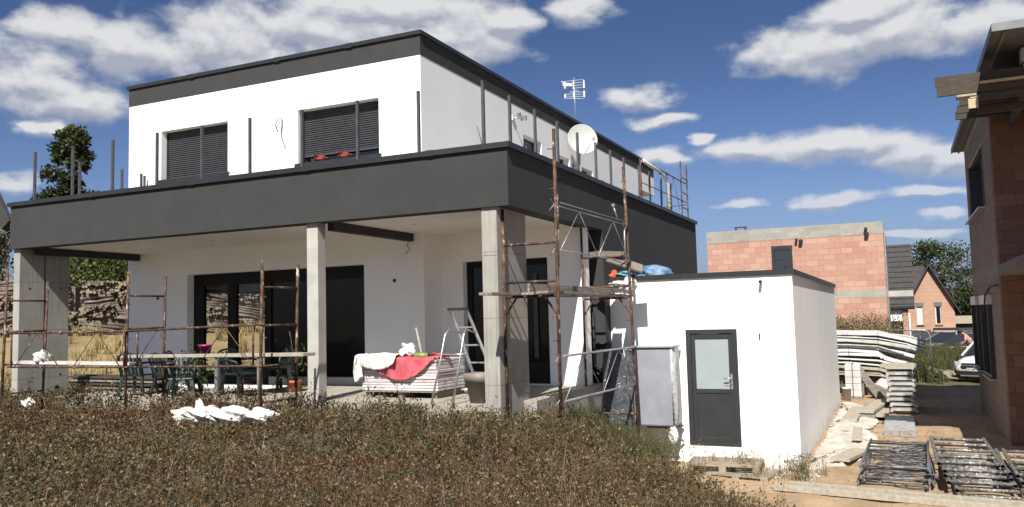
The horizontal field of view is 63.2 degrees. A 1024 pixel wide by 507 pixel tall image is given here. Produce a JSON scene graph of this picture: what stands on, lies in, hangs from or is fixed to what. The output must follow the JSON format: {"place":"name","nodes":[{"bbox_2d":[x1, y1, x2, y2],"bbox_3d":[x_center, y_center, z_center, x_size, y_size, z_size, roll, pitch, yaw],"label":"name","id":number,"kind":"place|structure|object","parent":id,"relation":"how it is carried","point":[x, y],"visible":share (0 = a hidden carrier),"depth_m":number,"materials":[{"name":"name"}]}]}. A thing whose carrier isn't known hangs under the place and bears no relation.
{"place":"outdoors","nodes":[
{"label":"outdoors","id":0,"kind":"place"},
{"bbox_2d":[0,332,1023,506],"bbox_3d":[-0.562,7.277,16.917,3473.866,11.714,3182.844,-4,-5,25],"label":"ground","id":1,"kind":"structure","parent":0,"point":[965,394],"depth_m":14.11,"materials":[{"name":"beige soil"}]},
{"bbox_2d":[0,193,10,280],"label":"pale gabled house","id":2,"kind":"structure","parent":1,"relation":"on","point":[5,217],"depth_m":46.19,"materials":[{"name":"tile"}]},
{"bbox_2d":[0,227,13,279],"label":"broadleaf tree","id":3,"kind":"object","parent":1,"relation":"on","point":[1,252],"visible":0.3,"depth_m":46.08,"materials":[{"name":"green plant"}]},
{"bbox_2d":[0,273,48,410],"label":"scaffold bay","id":4,"kind":"object","parent":1,"relation":"on","point":[5,332],"visible":0.8,"depth_m":15.32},
{"bbox_2d":[0,280,82,337],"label":"log stack","id":5,"kind":"object","parent":1,"relation":"on","point":[74,301],"visible":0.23,"depth_m":29.53,"materials":[{"name":"brown wood"}]},
{"bbox_2d":[29,123,98,265],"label":"columnar tree","id":6,"kind":"object","parent":1,"relation":"on","point":[67,137],"visible":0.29,"depth_m":66.68,"materials":[{"name":"green plant"}]},
{"bbox_2d":[69,257,127,307],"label":"broadleaf tree","id":7,"kind":"object","parent":1,"relation":"on","point":[97,270],"visible":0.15,"depth_m":44.20,"materials":[{"name":"green plant"}]},
{"bbox_2d":[76,280,126,334],"bbox_3d":[-14.470,2.004,30.609,2.728,2.211,1.306,0,-5,-15],"label":"log stack","id":8,"kind":"object","parent":1,"relation":"on","point":[101,301],"visible":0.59,"depth_m":30.16,"materials":[{"name":"brown wood"}]},
{"bbox_2d":[68,374,183,391],"bbox_3d":[-8.820,2.943,18.627,3.682,0.432,0.735,-4,-5,30],"label":"timber pile","id":9,"kind":"object","parent":1,"relation":"on","point":[102,378],"visible":0.35,"depth_m":18.41,"materials":[{"name":"wood"}]},
{"bbox_2d":[0,319,264,396],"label":"dry grass","id":10,"kind":"structure","parent":1,"relation":"on","point":[99,346],"depth_m":26.62,"materials":[{"name":"yellow plant"}]},
{"bbox_2d":[124,272,166,417],"bbox_3d":[-6.412,1.640,14.598,0.154,2.611,0.848,-4,-5,25],"label":"scaffold bay","id":11,"kind":"object","parent":1,"relation":"on","point":[128,295],"visible":0.88,"depth_m":14.52,"materials":[{"name":"metal"}]},
{"bbox_2d":[7,330,127,367],"bbox_3d":[-7.856,1.694,14.647,2.809,0.656,0.038,-3,-5,20],"label":"guard truss","id":12,"kind":"object","parent":11,"relation":"attached to","point":[65,332],"visible":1,"depth_m":14.61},
{"bbox_2d":[12,360,140,364],"bbox_3d":[-7.772,1.946,14.797,2.712,0.090,0.280,-3,-5,19],"label":"scaffold plank","id":13,"kind":"object","parent":11,"relation":"on","point":[77,363],"visible":0.95,"depth_m":14.67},
{"bbox_2d":[33,349,52,364],"bbox_3d":[-8.485,1.867,15.000,0.368,0.290,0.341,-4,-5,25],"label":"crumpled plastic bag","id":14,"kind":"object","parent":13,"relation":"on","point":[43,355],"visible":0.98,"depth_m":14.89,"materials":[{"name":"white plastic"}]},
{"bbox_2d":[121,352,314,357],"bbox_3d":[-4.862,1.645,13.433,4.379,0.090,0.250,-4,-5,31],"label":"scaffold plank","id":15,"kind":"object","parent":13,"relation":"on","point":[289,354],"visible":0.96,"depth_m":13.13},
{"bbox_2d":[88,387,274,398],"bbox_3d":[-6.745,2.994,16.976,3.648,0.360,2.644,-4,-5,25],"label":"white rubble","id":16,"kind":"object","parent":1,"relation":"on","point":[246,389],"visible":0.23,"depth_m":17.18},
{"bbox_2d":[170,406,193,420],"bbox_3d":[-4.882,2.408,12.435,0.664,0.255,0.444,-4,-5,25],"label":"plastic heap","id":17,"kind":"object","parent":1,"relation":"on","point":[177,413],"visible":0.51,"depth_m":12.29,"materials":[{"name":"white plastic"}]},
{"bbox_2d":[185,398,220,423],"bbox_3d":[-4.477,2.317,12.271,0.875,0.386,0.576,-1,-4,-4],"label":"plastic heap","id":18,"kind":"object","parent":1,"relation":"on","point":[200,410],"visible":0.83,"depth_m":12.13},
{"bbox_2d":[207,293,227,332],"bbox_3d":[-11.973,1.981,31.285,2.824,2.100,1.305,0,-5,-15],"label":"log stack","id":19,"kind":"object","parent":1,"relation":"on","point":[217,308],"visible":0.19,"depth_m":31.15,"materials":[{"name":"brown wood"}]},
{"bbox_2d":[209,405,250,424],"bbox_3d":[-4.012,2.356,12.086,0.846,0.304,0.525,-2,-4,1],"label":"plastic heap","id":20,"kind":"object","parent":1,"relation":"on","point":[235,412],"visible":0.78,"depth_m":11.92,"materials":[{"name":"white plastic"}]},
{"bbox_2d":[239,294,263,332],"bbox_3d":[-9.270,1.739,32.034,3.040,2.712,1.306,0,-5,-15],"label":"log stack","id":21,"kind":"object","parent":1,"relation":"on","point":[249,307],"visible":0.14,"depth_m":31.48,"materials":[{"name":"brown wood"}]},
{"bbox_2d":[242,407,280,424],"bbox_3d":[-3.646,2.332,11.971,0.693,0.245,0.447,-6,-7,48],"label":"plastic heap","id":22,"kind":"object","parent":1,"relation":"on","point":[255,413],"visible":0.73,"depth_m":11.82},
{"bbox_2d":[258,261,298,428],"bbox_3d":[-3.506,1.420,12.594,0.164,2.591,0.848,-4,-5,25],"label":"scaffold bay","id":23,"kind":"object","parent":1,"relation":"on","point":[261,337],"visible":0.91,"depth_m":12.49,"materials":[{"name":"metal"}]},
{"bbox_2d":[128,323,262,367],"bbox_3d":[-5.119,1.487,13.197,3.552,0.706,0.038,-5,-5,34],"label":"guard truss","id":24,"kind":"object","parent":23,"relation":"attached to","point":[195,327],"visible":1,"depth_m":13.03,"materials":[{"name":"metal"}]},
{"bbox_2d":[7,29,696,429],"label":"flat roof house","id":25,"kind":"structure","parent":1,"relation":"on","point":[387,239],"depth_m":16.84,"materials":[{"name":"paint"}]},
{"bbox_2d":[116,352,159,396],"bbox_3d":[-7.547,2.425,16.748,0.604,0.890,0.649,-2,-4,10],"label":"garden chair","id":26,"kind":"object","parent":25,"relation":"on","point":[141,374],"visible":0.58,"depth_m":16.55,"materials":[{"name":"green plastic"}]},
{"bbox_2d":[148,353,190,397],"bbox_3d":[-6.697,2.364,16.245,0.604,0.890,0.649,-5,-5,35],"label":"garden chair","id":27,"kind":"object","parent":25,"relation":"on","point":[168,375],"visible":0.48,"depth_m":16.15,"materials":[{"name":"green plastic"}]},
{"bbox_2d":[164,352,202,400],"bbox_3d":[-6.120,2.292,15.505,0.604,0.890,0.649,-1,-4,-5],"label":"garden chair","id":28,"kind":"object","parent":25,"relation":"on","point":[173,378],"visible":0.61,"depth_m":15.64,"materials":[{"name":"green plastic"}]},
{"bbox_2d":[165,350,203,393],"bbox_3d":[-6.808,2.445,17.251,0.649,0.890,0.604,-1,-4,-5],"label":"garden chair","id":29,"kind":"object","parent":25,"relation":"on","point":[170,369],"visible":0.29,"depth_m":17.03,"materials":[{"name":"green plastic"}]},
{"bbox_2d":[168,339,214,400],"bbox_3d":[-5.931,2.191,15.413,0.837,1.226,1.245,2,-5,-35],"label":"bushy potted plant","id":30,"kind":"object","parent":25,"relation":"on","point":[190,374],"visible":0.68,"depth_m":15.44,"materials":[{"name":"green plant"}]},
{"bbox_2d":[159,124,229,183],"bbox_3d":[-7.250,-2.295,19.197,2.170,1.266,0.350,-4,-5,25],"label":"roller window","id":31,"kind":"structure","parent":25,"relation":"in","point":[183,147],"depth_m":19.29,"materials":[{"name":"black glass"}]},
{"bbox_2d":[206,289,264,372],"bbox_3d":[-7.533,2.101,22.717,0.080,2.200,2.800,-4,-5,25],"label":"garden window","id":32,"kind":"structure","parent":25,"relation":"in","point":[208,290],"depth_m":22.86,"materials":[{"name":"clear glass"}]},
{"bbox_2d":[187,356,291,395],"bbox_3d":[-5.176,2.323,15.828,2.000,0.795,0.950,-4,-5,25],"label":"patio table","id":33,"kind":"object","parent":25,"relation":"on","point":[217,375],"visible":0.2,"depth_m":15.52,"materials":[{"name":"metal"}]},
{"bbox_2d":[217,348,263,397],"bbox_3d":[-4.979,2.167,15.170,0.649,0.890,0.604,-4,-5,30],"label":"garden chair","id":34,"kind":"object","parent":25,"relation":"on","point":[240,373],"visible":0.82,"depth_m":15.15,"materials":[{"name":"green plastic"}]},
{"bbox_2d":[194,265,364,385],"bbox_3d":[-5.095,1.592,18.010,4.840,2.465,0.180,-4,-5,25],"label":"living room window","id":35,"kind":"structure","parent":25,"relation":"in","point":[345,311],"depth_m":17.82,"materials":[{"name":"black glass"}]},
{"bbox_2d":[262,344,299,390],"bbox_3d":[-4.631,2.272,16.640,0.604,0.890,0.649,-5,-5,35],"label":"garden chair","id":36,"kind":"object","parent":25,"relation":"on","point":[279,382],"visible":0.57,"depth_m":16.58,"materials":[{"name":"green plastic"}]},
{"bbox_2d":[282,331,307,391],"bbox_3d":[-4.038,2.060,15.897,0.710,1.152,0.833,2,-6,-41],"label":"potted plant","id":37,"kind":"object","parent":25,"relation":"on","point":[291,384],"visible":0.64,"depth_m":15.81,"materials":[{"name":"green plant"}]},
{"bbox_2d":[294,101,381,166],"bbox_3d":[-3.597,-2.499,17.508,2.190,1.265,0.350,-4,-5,25],"label":"roller window","id":38,"kind":"structure","parent":25,"relation":"in","point":[327,132],"depth_m":17.58,"materials":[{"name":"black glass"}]},
{"bbox_2d":[362,357,464,398],"bbox_3d":[-1.704,2.145,14.442,1.507,0.639,0.972,-4,-5,25],"label":"insulation board stack","id":39,"kind":"object","parent":25,"relation":"on","point":[422,382],"visible":0.69,"depth_m":14.05,"materials":[{"name":"plastic"}]},
{"bbox_2d":[353,353,374,381],"bbox_3d":[-2.556,1.981,14.423,0.223,0.482,0.426,-4,-5,25],"label":"white sleeve","id":40,"kind":"object","parent":39,"relation":"hanging from","point":[357,371],"visible":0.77,"depth_m":14.29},
{"bbox_2d":[399,343,416,355],"bbox_3d":[-1.806,1.710,14.492,0.338,0.322,0.288,-4,-5,25],"label":"white bag","id":41,"kind":"object","parent":39,"relation":"on","point":[409,348],"visible":0.61,"depth_m":14.41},
{"bbox_2d":[375,355,451,380],"bbox_3d":[-1.726,1.949,14.212,1.250,0.404,0.713,-4,-5,25],"label":"red blanket","id":42,"kind":"object","parent":39,"relation":"on","point":[400,368],"visible":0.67,"depth_m":13.92,"materials":[{"name":"fabric"}]},
{"bbox_2d":[360,352,410,369],"bbox_3d":[-2.135,1.856,14.378,0.721,0.262,0.808,-4,-5,25],"label":"cream blanket","id":43,"kind":"object","parent":42,"relation":"on","point":[379,361],"visible":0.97,"depth_m":14.08,"materials":[{"name":"fabric"}]},
{"bbox_2d":[430,307,484,404],"bbox_3d":[-0.707,1.618,13.353,0.518,1.500,1.430,-4,-5,29],"label":"step ladder","id":44,"kind":"object","parent":25,"relation":"on","point":[458,332],"visible":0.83,"depth_m":13.28,"materials":[{"name":"metal"}]},
{"bbox_2d":[463,372,484,403],"bbox_3d":[-0.491,2.087,12.936,0.389,0.460,0.389,-4,-5,25],"label":"tapered planter","id":45,"kind":"object","parent":25,"relation":"on","point":[474,382],"visible":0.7,"depth_m":12.80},
{"bbox_2d":[467,258,550,383],"bbox_3d":[-0.047,1.340,16.457,1.840,2.430,0.082,-4,-5,25],"label":"terrace door","id":46,"kind":"structure","parent":25,"relation":"in","point":[536,268],"depth_m":16.26,"materials":[{"name":"black"}]},
{"bbox_2d":[561,77,584,118],"bbox_3d":[1.852,-4.489,25.254,0.725,1.750,0.209,-1,-4,-10],"label":"tv aerial","id":47,"kind":"object","parent":25,"relation":"attached to","point":[564,84],"visible":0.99,"depth_m":25.27,"materials":[{"name":"metal"}]},
{"bbox_2d":[568,124,596,167],"bbox_3d":[2.033,-3.097,23.877,0.866,1.252,0.646,-4,-5,25],"label":"satellite dish","id":48,"kind":"object","parent":25,"relation":"attached to","point":[587,137],"visible":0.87,"depth_m":23.91,"materials":[{"name":"metal"}]},
{"bbox_2d":[591,313,609,374],"bbox_3d":[1.724,2.026,16.107,0.353,1.762,0.070,-4,-5,25],"label":"insulated pipe","id":49,"kind":"object","parent":25,"relation":"attached to","point":[594,365],"visible":0.73,"depth_m":16.16,"materials":[{"name":"plastic"}]},
{"bbox_2d":[639,158,688,217],"bbox_3d":[3.211,0.867,23.036,2.426,7.260,5.048,-4,-5,25],"label":"scaffold","id":50,"kind":"object","parent":25,"relation":"on","point":[681,182],"visible":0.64,"depth_m":24.25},
{"bbox_2d":[641,159,670,209],"bbox_3d":[3.764,-1.668,21.658,0.134,1.276,2.175,-4,-5,28],"label":"downpipe","id":51,"kind":"object","parent":50,"relation":"attached to","point":[654,168],"visible":0.93,"depth_m":22.43,"materials":[{"name":"plastic"}]},
{"bbox_2d":[0,367,795,506],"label":"weeds","id":52,"kind":"object","parent":1,"relation":"on","point":[73,445],"visible":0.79,"depth_m":8.83,"materials":[{"name":"green plant"}]},
{"bbox_2d":[127,368,756,478],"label":"tall weed stalks","id":53,"kind":"object","parent":1,"relation":"on","point":[447,407],"visible":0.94,"depth_m":13.63,"materials":[{"name":"brown plant"}]},
{"bbox_2d":[501,128,639,436],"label":"scaffold tower","id":54,"kind":"structure","parent":1,"relation":"on","point":[556,205],"depth_m":12.67,"materials":[{"name":"metal"}]},
{"bbox_2d":[479,292,564,296],"bbox_3d":[0.451,0.661,13.231,0.200,0.050,3.701,-4,-5,26],"label":"scaffold plank","id":55,"kind":"object","parent":54,"relation":"on","point":[499,294],"visible":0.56,"depth_m":11.87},
{"bbox_2d":[521,292,607,297],"bbox_3d":[1.065,0.703,13.992,0.200,0.043,3.900,-4,-5,25],"label":"scaffold plank","id":56,"kind":"object","parent":54,"relation":"on","point":[528,293],"visible":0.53,"depth_m":13.38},
{"bbox_2d":[527,283,614,293],"bbox_3d":[1.073,0.612,13.939,0.040,0.135,3.506,-4,-5,28],"label":"scaffold plank","id":57,"kind":"object","parent":56,"relation":"on","point":[537,287],"visible":0.63,"depth_m":13.63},
{"bbox_2d":[536,291,633,296],"bbox_3d":[1.327,0.684,13.954,0.200,0.040,4.150,-4,-5,25],"label":"scaffold plank","id":58,"kind":"object","parent":54,"relation":"on","point":[583,293],"visible":0.95,"depth_m":13.43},
{"bbox_2d":[589,251,623,257],"bbox_3d":[1.774,0.018,15.474,0.610,0.100,0.300,1,-5,-30],"label":"board stub","id":59,"kind":"object","parent":54,"relation":"on","point":[606,253],"visible":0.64,"depth_m":15.32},
{"bbox_2d":[608,277,636,289],"bbox_3d":[2.167,0.593,16.326,0.592,0.276,0.114,-4,-5,25],"label":"plastic film strip","id":60,"kind":"object","parent":54,"relation":"on","point":[633,282],"visible":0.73,"depth_m":16.29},
{"bbox_2d":[606,257,642,272],"bbox_3d":[2.088,0.177,15.428,0.718,0.414,0.315,-2,-4,1],"label":"sloping board","id":61,"kind":"object","parent":54,"relation":"attached to","point":[636,267],"visible":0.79,"depth_m":15.35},
{"bbox_2d":[427,446,782,506],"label":"soil clods","id":62,"kind":"object","parent":1,"relation":"on","point":[556,485],"visible":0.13,"depth_m":7.67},
{"bbox_2d":[602,348,633,425],"bbox_3d":[1.997,2.503,15.639,0.648,1.435,0.171,-3,-5,19],"label":"wrapped sheet stack","id":63,"kind":"object","parent":1,"relation":"on","point":[619,400],"visible":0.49,"depth_m":15.62,"materials":[{"name":"plastic"}]},
{"bbox_2d":[536,389,703,479],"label":"green weeds","id":64,"kind":"object","parent":1,"relation":"on","point":[635,441],"visible":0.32,"depth_m":13.15,"materials":[{"name":"green plant"}]},
{"bbox_2d":[633,345,684,441],"bbox_3d":[2.749,2.640,15.584,0.795,1.828,0.671,-4,-5,25],"label":"panel","id":65,"kind":"object","parent":1,"relation":"on","point":[658,383],"visible":0.81,"depth_m":15.32,"materials":[{"name":"silver metal"}]},
{"bbox_2d":[609,269,840,467],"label":"garage","id":66,"kind":"structure","parent":1,"relation":"on","point":[758,357],"depth_m":15.59,"materials":[{"name":"paint"}]},
{"bbox_2d":[637,265,673,275],"bbox_3d":[2.843,0.417,16.670,0.741,0.392,0.684,0,-5,-18],"label":"blue tarp","id":67,"kind":"object","parent":66,"relation":"on","point":[654,270],"visible":0.48,"depth_m":16.43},
{"bbox_2d":[685,329,741,446],"bbox_3d":[3.762,2.496,15.548,0.955,2.150,0.156,-4,-5,25],"label":"door","id":68,"kind":"structure","parent":66,"relation":"in","point":[711,356],"depth_m":15.56,"materials":[{"name":"black metal"}]},
{"bbox_2d":[704,467,781,481],"bbox_3d":[4.003,3.848,14.406,1.100,0.142,0.800,-4,-5,34],"label":"wooden pallet","id":69,"kind":"object","parent":1,"relation":"on","point":[738,472],"visible":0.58,"depth_m":14.26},
{"bbox_2d":[686,456,764,474],"bbox_3d":[3.785,3.753,14.735,1.250,0.142,0.850,-3,-5,22],"label":"wooden pallet","id":70,"kind":"object","parent":69,"relation":"on","point":[722,464],"visible":0.77,"depth_m":14.59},
{"bbox_2d":[702,445,828,481],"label":"wall weeds","id":71,"kind":"object","parent":1,"relation":"on","point":[797,468],"depth_m":14.08,"materials":[{"name":"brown plant"}]},
{"bbox_2d":[728,466,820,481],"bbox_3d":[4.540,3.807,14.443,1.555,0.118,1.151,-4,-5,25],"label":"wall rubble","id":72,"kind":"object","parent":1,"relation":"on","point":[809,476],"depth_m":14.23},
{"bbox_2d":[591,400,1019,506],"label":"pebbles","id":73,"kind":"object","parent":1,"relation":"on","point":[890,448],"visible":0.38,"depth_m":16.58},
{"bbox_2d":[706,221,912,332],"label":"clay block house","id":74,"kind":"structure","parent":1,"relation":"on","point":[849,260],"depth_m":37.57,"materials":[{"name":"orange brick"}]},
{"bbox_2d":[771,245,792,269],"bbox_3d":[12.480,0.269,38.403,0.920,1.250,0.150,-4,-5,25],"label":"window","id":75,"kind":"structure","parent":74,"relation":"in","point":[782,258],"depth_m":38.40,"materials":[{"name":"grey glass"}]},
{"bbox_2d":[807,426,879,469],"bbox_3d":[6.947,3.924,17.175,1.213,0.168,5.896,-4,-5,25],"label":"ground sheet","id":76,"kind":"object","parent":1,"relation":"on","point":[838,439],"visible":0.77,"depth_m":16.95,"materials":[{"name":"plastic"}]},
{"bbox_2d":[830,448,869,461],"bbox_3d":[6.330,3.756,15.537,0.340,0.060,1.300,-5,-6,39],"label":"loose board","id":77,"kind":"object","parent":76,"relation":"on","point":[850,454],"visible":0.95,"depth_m":15.31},
{"bbox_2d":[844,362,863,399],"bbox_3d":[10.828,4.032,26.354,0.500,1.120,0.740,-4,-5,25],"label":"wrapped block pallet","id":78,"kind":"object","parent":1,"relation":"on","point":[853,380],"visible":0.82,"depth_m":26.03,"materials":[{"name":"white plastic"}]},
{"bbox_2d":[829,402,879,430],"bbox_3d":[9.073,4.205,21.842,1.130,0.158,6.283,-4,-5,25],"label":"ground sheet","id":79,"kind":"object","parent":1,"relation":"on","point":[866,423],"visible":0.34,"depth_m":20.38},
{"bbox_2d":[841,406,862,421],"bbox_3d":[8.833,4.137,21.475,0.360,0.070,2.900,-4,-5,27],"label":"loose board","id":80,"kind":"object","parent":79,"relation":"on","point":[852,414],"visible":0.76,"depth_m":20.88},
{"bbox_2d":[876,403,889,416],"bbox_3d":[9.946,4.180,22.279,0.300,0.060,3.000,-4,-5,25],"label":"loose board","id":81,"kind":"object","parent":79,"relation":"on","point":[883,411],"visible":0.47,"depth_m":21.59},
{"bbox_2d":[859,399,889,413],"bbox_3d":[9.751,4.094,22.321,0.360,0.070,2.900,-4,-5,32],"label":"loose board","id":82,"kind":"object","parent":81,"relation":"on","point":[876,405],"visible":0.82,"depth_m":21.94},
{"bbox_2d":[839,375,880,394],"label":"timber bearers","id":83,"kind":"object","parent":1,"relation":"on","point":[872,378],"visible":0.12,"depth_m":27.20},
{"bbox_2d":[837,330,925,378],"bbox_3d":[11.614,3.406,27.640,3.928,1.868,1.517,-4,-5,25],"label":"white batten pile","id":84,"kind":"object","parent":83,"relation":"on","point":[865,348],"visible":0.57,"depth_m":27.02,"materials":[{"name":"wood"}]},
{"bbox_2d":[836,311,908,384],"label":"reed weeds","id":85,"kind":"object","parent":1,"relation":"on","point":[840,324],"visible":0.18,"depth_m":31.20,"materials":[{"name":"brown plant"}]},
{"bbox_2d":[861,369,884,397],"bbox_3d":[11.263,4.138,26.089,0.825,1.076,0.060,-4,-5,25],"label":"leaning board","id":86,"kind":"object","parent":1,"relation":"on","point":[871,385],"visible":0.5,"depth_m":26.06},
{"bbox_2d":[857,438,936,488],"bbox_3d":[6.619,3.595,14.312,1.157,0.318,3.416,-4,-5,25],"label":"scaffold frame pile","id":87,"kind":"object","parent":1,"relation":"on","point":[909,456],"visible":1,"depth_m":13.92,"materials":[{"name":"metal"}]},
{"bbox_2d":[773,483,1023,506],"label":"long timber","id":88,"kind":"object","parent":1,"relation":"on","point":[924,500],"visible":1,"depth_m":12.12,"materials":[{"name":"wood"}]},
{"bbox_2d":[883,415,915,436],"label":"single scaffold deck","id":89,"kind":"structure","parent":1,"relation":"on","point":[900,425],"depth_m":18.98,"materials":[{"name":"metal"}]},
{"bbox_2d":[887,244,914,335],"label":"dark roof house","id":90,"kind":"structure","parent":1,"relation":"on","point":[900,271],"depth_m":49.34,"materials":[{"name":"tile"}]},
{"bbox_2d":[886,369,918,413],"bbox_3d":[10.819,3.757,23.099,0.752,1.115,2.430,-4,-5,25],"label":"scaffold deck stack","id":91,"kind":"object","parent":1,"relation":"on","point":[900,395],"visible":0.98,"depth_m":22.07,"materials":[{"name":"metal"}]},
{"bbox_2d":[886,363,913,368],"bbox_3d":[10.706,3.107,22.990,0.695,0.050,2.011,-4,-5,25],"label":"top board","id":92,"kind":"object","parent":91,"relation":"on","point":[899,365],"visible":1,"depth_m":22.51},
{"bbox_2d":[790,481,1023,504],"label":"long timber","id":93,"kind":"object","parent":1,"relation":"on","point":[959,497],"visible":0.49,"depth_m":12.15,"materials":[{"name":"wood"}]},
{"bbox_2d":[911,330,954,341],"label":"anthracite fence","id":94,"kind":"object","parent":1,"relation":"on","point":[924,335],"visible":0.1,"depth_m":50.96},
{"bbox_2d":[898,342,969,383],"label":"rough grass","id":95,"kind":"structure","parent":1,"relation":"on","point":[944,357],"depth_m":32.80,"materials":[{"name":"green plant"}]},
{"bbox_2d":[908,264,960,331],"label":"gabled block house","id":96,"kind":"structure","parent":1,"relation":"on","point":[936,309],"depth_m":55.33,"materials":[{"name":"brick"}]},
{"bbox_2d":[915,303,924,325],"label":"window","id":97,"kind":"structure","parent":96,"relation":"in","point":[919,306],"depth_m":55.62,"materials":[{"name":"white plastic"}]},
{"bbox_2d":[933,302,941,325],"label":"window","id":98,"kind":"structure","parent":96,"relation":"in","point":[937,305],"depth_m":55.17,"materials":[{"name":"white plastic"}]},
{"bbox_2d":[911,238,973,315],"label":"broadleaf tree","id":99,"kind":"object","parent":1,"relation":"on","point":[930,250],"visible":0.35,"depth_m":68.60,"materials":[{"name":"green plant"}]},
{"bbox_2d":[919,330,972,345],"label":"parked car","id":100,"kind":"object","parent":1,"relation":"on","point":[938,337],"visible":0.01,"depth_m":46.38,"materials":[{"name":"silver metal"}]},
{"bbox_2d":[932,331,972,346],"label":"parked car","id":101,"kind":"object","parent":1,"relation":"on","point":[959,338],"visible":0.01,"depth_m":43.50,"materials":[{"name":"grey paint"}]},
{"bbox_2d":[954,282,973,315],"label":"broadleaf tree","id":102,"kind":"object","parent":1,"relation":"on","point":[966,301],"visible":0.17,"depth_m":67.19,"materials":[{"name":"green plant"}]},
{"bbox_2d":[955,315,972,330],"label":"flat roof outbuilding","id":103,"kind":"structure","parent":1,"relation":"on","point":[963,322],"depth_m":60.70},
{"bbox_2d":[954,342,978,380],"bbox_3d":[18.630,3.983,31.813,4.291,1.670,1.880,2,-6,-37],"label":"parked car","id":104,"kind":"object","parent":1,"relation":"on","point":[964,366],"visible":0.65,"depth_m":30.98,"materials":[{"name":"white paint"}]},
{"bbox_2d":[929,436,1023,500],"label":"scaffold frame pile","id":105,"kind":"object","parent":1,"relation":"on","point":[994,469],"visible":0.98,"depth_m":12.91,"materials":[{"name":"metal"}]},
{"bbox_2d":[951,19,1023,445],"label":"clay block building","id":106,"kind":"structure","parent":1,"relation":"on","point":[992,148],"depth_m":16.97,"materials":[{"name":"brick"}]},
{"bbox_2d":[965,143,985,224],"bbox_3d":[11.601,-1.782,20.682,0.440,1.750,4.300,-4,-5,25],"label":"side window","id":107,"kind":"structure","parent":106,"relation":"in","point":[976,179],"depth_m":21.76,"materials":[{"name":"black glass"}]},
{"bbox_2d":[970,296,983,370],"bbox_3d":[12.457,2.097,22.019,0.440,1.920,1.700,-4,-5,25],"label":"side window","id":108,"kind":"structure","parent":106,"relation":"in","point":[974,301],"depth_m":21.73,"materials":[{"name":"black glass"}]},
{"bbox_2d":[934,66,1023,124],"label":"formwork platform","id":109,"kind":"structure","parent":106,"relation":"attached to","point":[998,92],"depth_m":14.37,"materials":[{"name":"wood"}]},
{"bbox_2d":[979,294,996,380],"bbox_3d":[11.244,1.927,19.418,0.440,1.920,1.850,-4,-5,25],"label":"side window","id":110,"kind":"structure","parent":106,"relation":"in","point":[990,373],"depth_m":19.28,"materials":[{"name":"black glass"}]},
{"bbox_2d":[1001,448,1023,485],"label":"scaffold frame pile","id":111,"kind":"object","parent":1,"relation":"on","point":[1017,470],"visible":1,"depth_m":13.35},
{"bbox_2d":[0,0,1023,309],"label":"sky","id":112,"kind":"structure","parent":0,"point":[778,113],"materials":[{"name":"blue"}]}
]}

